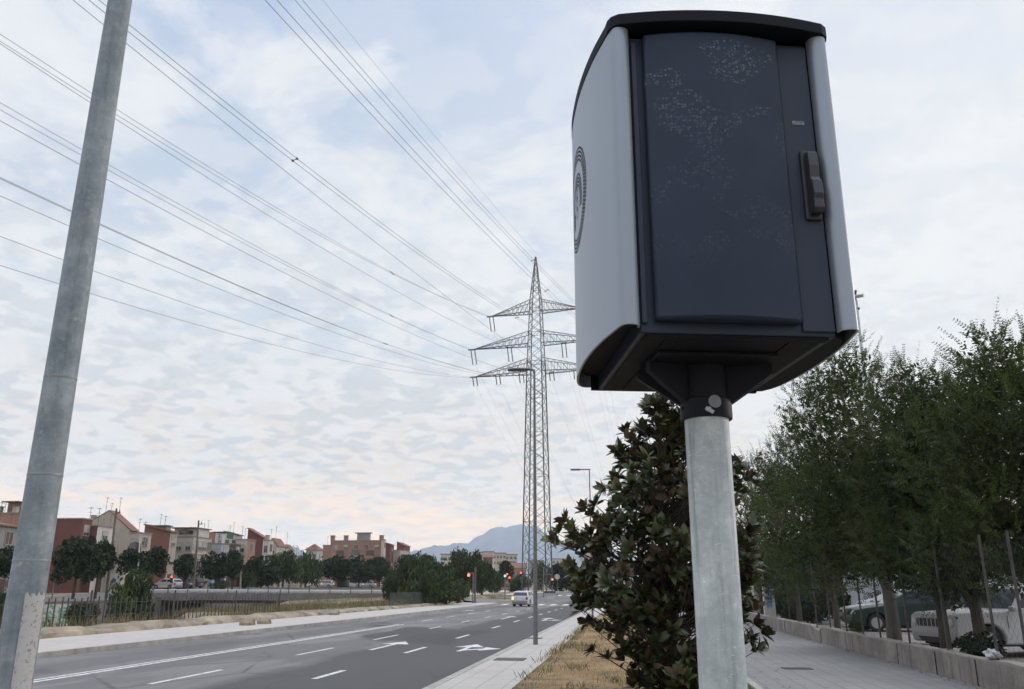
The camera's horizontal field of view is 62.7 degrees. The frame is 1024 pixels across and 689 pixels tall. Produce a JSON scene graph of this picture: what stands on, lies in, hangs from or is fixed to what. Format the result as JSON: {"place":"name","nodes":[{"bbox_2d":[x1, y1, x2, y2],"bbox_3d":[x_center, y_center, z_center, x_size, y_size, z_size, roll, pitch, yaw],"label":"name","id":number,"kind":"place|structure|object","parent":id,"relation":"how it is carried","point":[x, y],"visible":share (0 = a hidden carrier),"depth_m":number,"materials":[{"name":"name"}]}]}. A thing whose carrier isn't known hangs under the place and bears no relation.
{"place":"outdoors","nodes":[
{"label":"outdoors","id":0,"kind":"place"},
{"bbox_2d":[45,587,339,599],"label":"bank street","id":1,"kind":"structure","parent":0,"point":[86,595],"depth_m":98.58,"materials":[{"name":"concrete"}]},
{"bbox_2d":[50,535,107,598],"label":"street tree","id":2,"kind":"object","parent":1,"relation":"on","point":[75,556],"visible":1,"depth_m":85.38,"materials":[{"name":"green plant"}]},
{"bbox_2d":[85,539,118,598],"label":"street tree","id":3,"kind":"object","parent":1,"relation":"on","point":[108,554],"visible":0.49,"depth_m":88.44,"materials":[{"name":"green plant"}]},
{"bbox_2d":[104,508,120,598],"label":"utility post","id":4,"kind":"object","parent":1,"relation":"on","point":[109,571],"visible":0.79,"depth_m":89.90,"materials":[{"name":"brown wood"}]},
{"bbox_2d":[116,547,148,575],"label":"street tree","id":5,"kind":"object","parent":1,"relation":"on","point":[130,558],"visible":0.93,"depth_m":95.15,"materials":[{"name":"green plant"}]},
{"bbox_2d":[141,545,170,592],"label":"street tree","id":6,"kind":"object","parent":1,"relation":"on","point":[155,557],"visible":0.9,"depth_m":99.68,"materials":[{"name":"green plant"}]},
{"bbox_2d":[153,578,182,588],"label":"parked car","id":7,"kind":"object","parent":1,"relation":"on","point":[166,582],"visible":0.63,"depth_m":116.53,"materials":[{"name":"paint"}]},
{"bbox_2d":[199,551,232,586],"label":"street tree","id":8,"kind":"object","parent":1,"relation":"on","point":[210,569],"visible":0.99,"depth_m":114.13,"materials":[{"name":"green plant"}]},
{"bbox_2d":[242,555,281,587],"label":"street tree","id":9,"kind":"object","parent":1,"relation":"on","point":[266,575],"visible":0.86,"depth_m":128.59,"materials":[{"name":"green plant"}]},
{"bbox_2d":[263,547,304,586],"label":"street tree","id":10,"kind":"object","parent":1,"relation":"on","point":[290,567],"visible":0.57,"depth_m":136.65,"materials":[{"name":"green plant"}]},
{"bbox_2d":[293,550,323,587],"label":"street tree","id":11,"kind":"object","parent":1,"relation":"on","point":[313,569],"visible":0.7,"depth_m":146.55,"materials":[{"name":"green plant"}]},
{"bbox_2d":[321,555,357,586],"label":"street tree","id":12,"kind":"object","parent":1,"relation":"on","point":[336,567],"visible":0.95,"depth_m":162.65,"materials":[{"name":"green plant"}]},
{"bbox_2d":[347,554,376,587],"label":"street tree","id":13,"kind":"object","parent":1,"relation":"on","point":[363,572],"visible":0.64,"depth_m":175.65,"materials":[{"name":"green plant"}]},
{"bbox_2d":[368,556,394,587],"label":"street tree","id":14,"kind":"object","parent":1,"relation":"on","point":[383,568],"visible":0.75,"depth_m":189.86,"materials":[{"name":"green plant"}]},
{"bbox_2d":[38,602,491,651],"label":"pavement","id":15,"kind":"structure","parent":0,"point":[58,643],"depth_m":30.26,"materials":[{"name":"concrete"}]},
{"bbox_2d":[449,578,470,603],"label":"bush","id":16,"kind":"object","parent":15,"relation":"on","point":[463,590],"visible":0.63,"depth_m":82.19,"materials":[{"name":"green plant"}]},
{"bbox_2d":[32,590,603,688],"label":"road","id":17,"kind":"structure","parent":0,"point":[440,656],"depth_m":20.53,"materials":[{"name":"asphalt"}]},
{"bbox_2d":[33,595,570,683],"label":"road marking","id":18,"kind":"object","parent":17,"relation":"on","point":[470,646],"visible":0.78,"depth_m":22.31,"materials":[{"name":"paint"}]},
{"bbox_2d":[512,591,532,606],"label":"moving car","id":19,"kind":"object","parent":17,"relation":"on","point":[520,598],"visible":0.69,"depth_m":78.98,"materials":[{"name":"silver metal"}]},
{"bbox_2d":[46,580,752,619],"bbox_3d":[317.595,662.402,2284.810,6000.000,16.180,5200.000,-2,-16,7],"label":"ground","id":20,"kind":"structure","parent":0,"point":[496,596],"depth_m":91.27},
{"bbox_2d":[0,545,14,578],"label":"street tree","id":21,"kind":"object","parent":20,"relation":"on","point":[6,556],"visible":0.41,"depth_m":76.64,"materials":[{"name":"green plant"}]},
{"bbox_2d":[0,502,17,594],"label":"house","id":22,"kind":"structure","parent":20,"relation":"on","point":[8,533],"depth_m":90.15,"materials":[{"name":"paint"}]},
{"bbox_2d":[0,501,21,527],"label":"house","id":23,"kind":"structure","parent":20,"relation":"on","point":[14,508],"depth_m":115.03,"materials":[{"name":"brick"}]},
{"bbox_2d":[46,518,93,592],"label":"house","id":24,"kind":"structure","parent":20,"relation":"on","point":[66,528],"depth_m":105.06,"materials":[{"name":"red brick"}]},
{"bbox_2d":[63,601,101,625],"bbox_3d":[-21.902,13.858,42.882,1.766,1.556,1.703,-11,-20,34],"label":"bush","id":25,"kind":"object","parent":20,"relation":"on","point":[77,610],"visible":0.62,"depth_m":42.68,"materials":[{"name":"green plant"}]},
{"bbox_2d":[81,507,112,592],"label":"house","id":26,"kind":"structure","parent":20,"relation":"on","point":[99,533],"depth_m":106.66,"materials":[{"name":"paint"}]},
{"bbox_2d":[90,498,139,553],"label":"house","id":27,"kind":"structure","parent":20,"relation":"on","point":[124,527],"depth_m":123.58,"materials":[{"name":"paint"}]},
{"bbox_2d":[101,540,129,591],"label":"house","id":28,"kind":"structure","parent":20,"relation":"on","point":[113,574],"depth_m":107.21,"materials":[{"name":"paint"}]},
{"bbox_2d":[104,567,154,622],"bbox_3d":[-28.690,18.861,63.279,3.533,4.683,3.631,-2,-16,7],"label":"bush","id":29,"kind":"object","parent":20,"relation":"on","point":[130,589],"visible":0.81,"depth_m":62.91,"materials":[{"name":"green plant"}]},
{"bbox_2d":[127,518,152,581],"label":"house","id":30,"kind":"structure","parent":20,"relation":"on","point":[136,537],"depth_m":115.60,"materials":[{"name":"paint"}]},
{"bbox_2d":[144,514,179,588],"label":"house","id":31,"kind":"structure","parent":20,"relation":"on","point":[164,536],"depth_m":122.69,"materials":[{"name":"paint"}]},
{"bbox_2d":[172,554,199,588],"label":"street tree","id":32,"kind":"object","parent":20,"relation":"on","point":[185,566],"visible":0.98,"depth_m":107.06,"materials":[{"name":"green plant"}]},
{"bbox_2d":[171,527,212,587],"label":"house","id":33,"kind":"structure","parent":20,"relation":"on","point":[186,540],"depth_m":129.58,"materials":[{"name":"paint"}]},
{"bbox_2d":[0,593,419,627],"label":"bank grass","id":34,"kind":"structure","parent":20,"relation":"on","point":[314,605],"depth_m":58.58,"materials":[{"name":"plant"}]},
{"bbox_2d":[41,588,382,627],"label":"river wall","id":35,"kind":"structure","parent":20,"relation":"on","point":[58,610],"depth_m":93.28,"materials":[{"name":"concrete"}]},
{"bbox_2d":[204,524,225,586],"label":"house","id":36,"kind":"structure","parent":20,"relation":"on","point":[216,537],"depth_m":157.34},
{"bbox_2d":[208,532,233,587],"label":"house","id":37,"kind":"structure","parent":20,"relation":"on","point":[218,548],"depth_m":137.23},
{"bbox_2d":[225,549,246,588],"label":"street tree","id":38,"kind":"object","parent":20,"relation":"on","point":[238,566],"visible":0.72,"depth_m":118.84,"materials":[{"name":"green plant"}]},
{"bbox_2d":[236,528,255,586],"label":"house","id":39,"kind":"structure","parent":20,"relation":"on","point":[247,549],"depth_m":146.47,"materials":[{"name":"paint"}]},
{"bbox_2d":[237,568,257,588],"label":"bush","id":40,"kind":"object","parent":20,"relation":"on","point":[249,579],"visible":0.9,"depth_m":120.77,"materials":[{"name":"green plant"}]},
{"bbox_2d":[40,601,468,638],"bbox_3d":[-11.211,16.933,53.570,2.519,0.455,92.380,-2,-16,7],"label":"sandy ledge","id":41,"kind":"object","parent":20,"relation":"on","point":[63,631],"visible":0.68,"depth_m":33.29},
{"bbox_2d":[0,590,280,628],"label":"slat fence","id":42,"kind":"object","parent":41,"relation":"on","point":[150,612],"visible":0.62,"depth_m":35.02,"materials":[{"name":"metal"}]},
{"bbox_2d":[425,558,461,603],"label":"bush","id":43,"kind":"object","parent":41,"relation":"on","point":[448,573],"visible":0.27,"depth_m":80.06,"materials":[{"name":"green plant"}]},
{"bbox_2d":[247,528,265,586],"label":"house","id":44,"kind":"structure","parent":20,"relation":"on","point":[257,536],"depth_m":158.59,"materials":[{"name":"red brick"}]},
{"bbox_2d":[37,603,497,658],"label":"kerb","id":45,"kind":"structure","parent":20,"relation":"on","point":[45,654],"depth_m":27.12,"materials":[{"name":"concrete"}]},
{"bbox_2d":[262,529,273,586],"bbox_3d":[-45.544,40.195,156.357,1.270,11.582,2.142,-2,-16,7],"label":"house","id":46,"kind":"structure","parent":20,"relation":"on","point":[267,546],"depth_m":156.36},
{"bbox_2d":[146,585,394,605],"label":"fence","id":47,"kind":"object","parent":20,"relation":"on","point":[289,595],"depth_m":92.97,"materials":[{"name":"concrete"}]},
{"bbox_2d":[270,526,286,586],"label":"house","id":48,"kind":"structure","parent":20,"relation":"on","point":[279,545],"depth_m":160.48,"materials":[{"name":"paint"}]},
{"bbox_2d":[305,544,324,587],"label":"house","id":49,"kind":"structure","parent":20,"relation":"on","point":[316,550],"depth_m":191.69,"materials":[{"name":"paint"}]},
{"bbox_2d":[320,542,335,587],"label":"house","id":50,"kind":"structure","parent":20,"relation":"on","point":[328,552],"depth_m":206.82,"materials":[{"name":"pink brick"}]},
{"bbox_2d":[330,532,383,587],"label":"apartment block","id":51,"kind":"structure","parent":20,"relation":"on","point":[366,546],"depth_m":228.92,"materials":[{"name":"pink brick"}]},
{"bbox_2d":[381,564,404,601],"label":"bush","id":52,"kind":"object","parent":20,"relation":"on","point":[389,584],"visible":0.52,"depth_m":83.89,"materials":[{"name":"green plant"}]},
{"bbox_2d":[389,592,431,605],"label":"fence","id":53,"kind":"object","parent":20,"relation":"on","point":[400,600],"visible":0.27,"depth_m":69.75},
{"bbox_2d":[395,550,438,603],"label":"bush","id":54,"kind":"object","parent":20,"relation":"on","point":[409,572],"visible":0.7,"depth_m":80.00,"materials":[{"name":"green plant"}]},
{"bbox_2d":[408,566,448,603],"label":"bush","id":55,"kind":"object","parent":20,"relation":"on","point":[435,584],"visible":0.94,"depth_m":76.24,"materials":[{"name":"green plant"}]},
{"bbox_2d":[447,546,482,590],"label":"street tree","id":56,"kind":"object","parent":20,"relation":"on","point":[463,564],"visible":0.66,"depth_m":113.39,"materials":[{"name":"green plant"}]},
{"bbox_2d":[469,556,496,594],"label":"street tree","id":57,"kind":"object","parent":20,"relation":"on","point":[484,576],"visible":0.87,"depth_m":111.10,"materials":[{"name":"green plant"}]},
{"bbox_2d":[422,612,581,688],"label":"kerb","id":58,"kind":"structure","parent":20,"relation":"on","point":[443,680],"depth_m":17.28,"materials":[{"name":"concrete"}]},
{"bbox_2d":[496,560,513,591],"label":"street tree","id":59,"kind":"object","parent":20,"relation":"on","point":[504,564],"visible":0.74,"depth_m":168.63,"materials":[{"name":"green plant"}]},
{"bbox_2d":[506,563,527,589],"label":"distant building","id":60,"kind":"structure","parent":20,"relation":"on","point":[517,568],"depth_m":251.23,"materials":[{"name":"paint"}]},
{"bbox_2d":[468,257,575,592],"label":"electricity pylon","id":61,"kind":"object","parent":20,"relation":"on","point":[530,409],"visible":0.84,"depth_m":153.95,"materials":[{"name":"metal"}]},
{"bbox_2d":[1,103,469,349],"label":"power cable","id":62,"kind":"object","parent":61,"relation":"attached to","point":[192,211],"visible":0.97,"depth_m":81.84,"materials":[{"name":"metal"}]},
{"bbox_2d":[1,110,471,349],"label":"power cable","id":63,"kind":"object","parent":61,"relation":"attached to","point":[208,224],"visible":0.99,"depth_m":83.41,"materials":[{"name":"metal"}]},
{"bbox_2d":[0,236,473,377],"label":"power cable","id":64,"kind":"object","parent":61,"relation":"attached to","point":[207,310],"visible":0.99,"depth_m":81.62,"materials":[{"name":"metal"}]},
{"bbox_2d":[0,34,485,315],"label":"power cable","id":65,"kind":"object","parent":61,"relation":"attached to","point":[196,159],"visible":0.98,"depth_m":76.75,"materials":[{"name":"metal"}]},
{"bbox_2d":[0,41,490,316],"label":"power cable","id":66,"kind":"object","parent":61,"relation":"attached to","point":[212,173],"visible":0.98,"depth_m":78.00,"materials":[{"name":"metal"}]},
{"bbox_2d":[1,196,492,376],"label":"power cable","id":67,"kind":"object","parent":61,"relation":"attached to","point":[215,287],"visible":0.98,"depth_m":76.99,"materials":[{"name":"metal"}]},
{"bbox_2d":[0,177,493,375],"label":"power cable","id":68,"kind":"object","parent":61,"relation":"attached to","point":[197,267],"visible":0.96,"depth_m":73.13,"materials":[{"name":"metal"}]},
{"bbox_2d":[1,179,495,375],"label":"power cable","id":69,"kind":"object","parent":61,"relation":"hanging from","point":[218,277],"visible":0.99,"depth_m":75.46,"materials":[{"name":"metal"}]},
{"bbox_2d":[1,44,504,345],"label":"power cable","id":70,"kind":"object","parent":61,"relation":"attached to","point":[215,182],"visible":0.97,"depth_m":73.13,"materials":[{"name":"metal"}]},
{"bbox_2d":[1,121,517,373],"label":"power cable","id":71,"kind":"object","parent":61,"relation":"attached to","point":[221,240],"visible":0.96,"depth_m":69.18,"materials":[{"name":"metal"}]},
{"bbox_2d":[73,0,548,370],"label":"power cable","id":72,"kind":"object","parent":61,"relation":"attached to","point":[278,165],"visible":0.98,"depth_m":67.44,"materials":[{"name":"metal"}]},
{"bbox_2d":[89,0,541,332],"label":"power cable","id":73,"kind":"object","parent":61,"relation":"attached to","point":[284,154],"visible":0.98,"depth_m":64.20,"materials":[{"name":"metal"}]},
{"bbox_2d":[99,0,563,342],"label":"power cable","id":74,"kind":"object","parent":61,"relation":"hanging from","point":[292,160],"visible":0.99,"depth_m":67.15,"materials":[{"name":"metal"}]},
{"bbox_2d":[265,0,569,313],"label":"power cable","id":75,"kind":"object","parent":61,"relation":"attached to","point":[382,126],"visible":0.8,"depth_m":64.90,"materials":[{"name":"metal"}]},
{"bbox_2d":[277,0,574,314],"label":"power cable","id":76,"kind":"object","parent":61,"relation":"attached to","point":[408,144],"visible":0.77,"depth_m":69.89,"materials":[{"name":"metal"}]},
{"bbox_2d":[547,563,571,591],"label":"street tree","id":77,"kind":"object","parent":20,"relation":"on","point":[561,582],"visible":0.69,"depth_m":190.92,"materials":[{"name":"green plant"}]},
{"bbox_2d":[734,485,788,613],"bbox_3d":[13.707,11.374,47.128,6.172,8.089,5.638,-2,-16,7],"label":"pinnate leaved tree","id":78,"kind":"object","parent":20,"relation":"on","point":[740,522],"visible":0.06,"depth_m":47.84,"materials":[{"name":"green plant"}]},
{"bbox_2d":[744,612,1023,688],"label":"wall","id":79,"kind":"structure","parent":20,"relation":"on","point":[983,672],"depth_m":16.31,"materials":[{"name":"concrete"}]},
{"bbox_2d":[750,530,1023,661],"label":"chain link fence","id":80,"kind":"object","parent":79,"relation":"on","point":[1019,612],"visible":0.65,"depth_m":15.41,"materials":[{"name":"metal"}]},
{"bbox_2d":[0,0,1023,562],"label":"sky","id":81,"kind":"structure","parent":0,"point":[187,423],"materials":[{"name":"white"}]},
{"bbox_2d":[433,608,604,688],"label":"pavement","id":82,"kind":"structure","parent":0,"point":[492,673],"depth_m":17.06,"materials":[{"name":"concrete"}]},
{"bbox_2d":[0,0,131,688],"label":"street lamp","id":83,"kind":"object","parent":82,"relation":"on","point":[21,624],"visible":1,"depth_m":4.14,"materials":[{"name":"metal"}]},
{"bbox_2d":[507,367,539,644],"bbox_3d":[0.317,4.530,24.485,0.935,7.965,0.260,-2,-16,7],"label":"street lamp","id":84,"kind":"object","parent":82,"relation":"on","point":[535,616],"visible":0.99,"depth_m":24.26,"materials":[{"name":"metal"}]},
{"bbox_2d":[470,590,569,596],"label":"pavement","id":85,"kind":"structure","parent":0,"point":[509,595],"depth_m":135.85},
{"bbox_2d":[530,561,553,590],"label":"street tree","id":86,"kind":"object","parent":85,"relation":"on","point":[540,576],"visible":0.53,"depth_m":182.51,"materials":[{"name":"green plant"}]},
{"bbox_2d":[410,524,657,578],"bbox_3d":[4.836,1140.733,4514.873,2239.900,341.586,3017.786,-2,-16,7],"label":"mountain","id":87,"kind":"structure","parent":0,"point":[507,540],"depth_m":4206.60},
{"bbox_2d":[513,613,751,688],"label":"verge","id":88,"kind":"structure","parent":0,"point":[599,684],"depth_m":16.14,"materials":[{"name":"plant"}]},
{"bbox_2d":[514,619,596,680],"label":"weeds","id":89,"kind":"object","parent":88,"relation":"on","point":[562,644],"visible":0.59,"depth_m":20.95,"materials":[{"name":"plant"}]},
{"bbox_2d":[530,619,765,688],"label":"weeds","id":90,"kind":"object","parent":88,"relation":"on","point":[585,667],"visible":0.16,"depth_m":16.15,"materials":[{"name":"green plant"}]},
{"bbox_2d":[540,392,776,688],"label":"magnolia tree","id":91,"kind":"object","parent":88,"relation":"on","point":[657,600],"visible":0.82,"depth_m":11.49,"materials":[{"name":"green plant"}]},
{"bbox_2d":[571,10,858,688],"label":"speed camera","id":92,"kind":"object","parent":88,"relation":"on","point":[713,274],"visible":1,"depth_m":2.58,"materials":[{"name":"paint"}]},
{"bbox_2d":[776,47,834,332],"bbox_3d":[0.904,-0.501,2.607,0.098,0.968,0.011,1,-16,-4],"label":"door","id":93,"kind":"structure","parent":92,"relation":"in","point":[811,251],"depth_m":2.58,"materials":[{"name":"paint"}]},
{"bbox_2d":[679,612,985,688],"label":"pavement","id":94,"kind":"structure","parent":0,"point":[832,668],"depth_m":16.10,"materials":[{"name":"tile"}]},
{"bbox_2d":[776,614,1023,661],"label":"car park","id":95,"kind":"structure","parent":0,"point":[1015,653],"depth_m":27.22,"materials":[{"name":"asphalt"}]},
{"bbox_2d":[762,578,776,617],"bbox_3d":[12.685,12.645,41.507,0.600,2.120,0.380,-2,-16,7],"label":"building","id":96,"kind":"structure","parent":95,"relation":"on","point":[770,606],"depth_m":41.29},
{"bbox_2d":[739,479,807,600],"bbox_3d":[13.312,9.692,40.406,4.940,7.566,4.827,-2,-16,7],"label":"pinnate leaved tree","id":97,"kind":"object","parent":95,"relation":"on","point":[750,509],"visible":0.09,"depth_m":40.81,"materials":[{"name":"green plant"}]},
{"bbox_2d":[737,439,851,621],"bbox_3d":[11.673,7.912,35.126,4.398,8.028,5.024,-9,-19,30],"label":"pinnate leaved tree","id":98,"kind":"object","parent":95,"relation":"on","point":[764,548],"visible":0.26,"depth_m":34.97,"materials":[{"name":"green plant"}]},
{"bbox_2d":[744,406,870,627],"bbox_3d":[10.761,6.057,29.229,4.804,8.294,4.870,13,-20,-37],"label":"pinnate leaved tree","id":99,"kind":"object","parent":95,"relation":"on","point":[769,480],"visible":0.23,"depth_m":29.45,"materials":[{"name":"green plant"}]},
{"bbox_2d":[771,574,851,623],"bbox_3d":[13.678,11.360,38.358,3.550,3.166,3.503,-2,-16,7],"label":"hedge bush","id":100,"kind":"object","parent":95,"relation":"on","point":[805,615],"visible":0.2,"depth_m":37.60,"materials":[{"name":"green plant"}]},
{"bbox_2d":[751,329,934,640],"bbox_3d":[9.107,3.761,22.648,6.100,9.022,6.049,3,-16,-9],"label":"pinnate leaved tree","id":101,"kind":"object","parent":95,"relation":"on","point":[825,522],"visible":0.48,"depth_m":21.99,"materials":[{"name":"green plant"}]},
{"bbox_2d":[854,290,871,444],"bbox_3d":[14.758,4.287,34.049,0.441,13.863,0.348,-10,-19,31],"label":"floodlight mast","id":102,"kind":"object","parent":95,"relation":"on","point":[857,307],"visible":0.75,"depth_m":35.65,"materials":[{"name":"grey metal"}]},
{"bbox_2d":[842,591,965,631],"bbox_3d":[14.845,10.024,31.653,4.402,1.440,2.040,-2,-16,7],"label":"parked car","id":103,"kind":"object","parent":95,"relation":"on","point":[871,609],"visible":0.41,"depth_m":30.97,"materials":[{"name":"green paint"}]},
{"bbox_2d":[826,344,1022,648],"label":"pinnate leaved tree","id":104,"kind":"object","parent":95,"relation":"on","point":[875,450],"visible":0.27,"depth_m":19.08,"materials":[{"name":"green plant"}]},
{"bbox_2d":[828,572,1022,616],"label":"sheet metal fence","id":105,"kind":"object","parent":95,"relation":"on","point":[855,599],"visible":0.03,"depth_m":47.79,"materials":[{"name":"metal"}]},
{"bbox_2d":[833,351,1023,648],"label":"pinnate leaved tree","id":106,"kind":"object","parent":95,"relation":"on","point":[977,628],"visible":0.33,"depth_m":17.92,"materials":[{"name":"green plant"}]},
{"bbox_2d":[868,298,1023,607],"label":"pinnate leaved tree","id":107,"kind":"object","parent":95,"relation":"on","point":[1003,395],"visible":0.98,"depth_m":14.96,"materials":[{"name":"green plant"}]},
{"bbox_2d":[911,585,1023,651],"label":"parked car","id":108,"kind":"object","parent":95,"relation":"on","point":[966,617],"visible":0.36,"depth_m":19.39,"materials":[{"name":"white paint"}]},
{"bbox_2d":[952,631,1007,658],"bbox_3d":[8.400,5.431,15.076,0.887,0.574,0.916,-7,-18,23],"label":"bush","id":109,"kind":"object","parent":95,"relation":"on","point":[968,637],"visible":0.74,"depth_m":15.04,"materials":[{"name":"green plant"}]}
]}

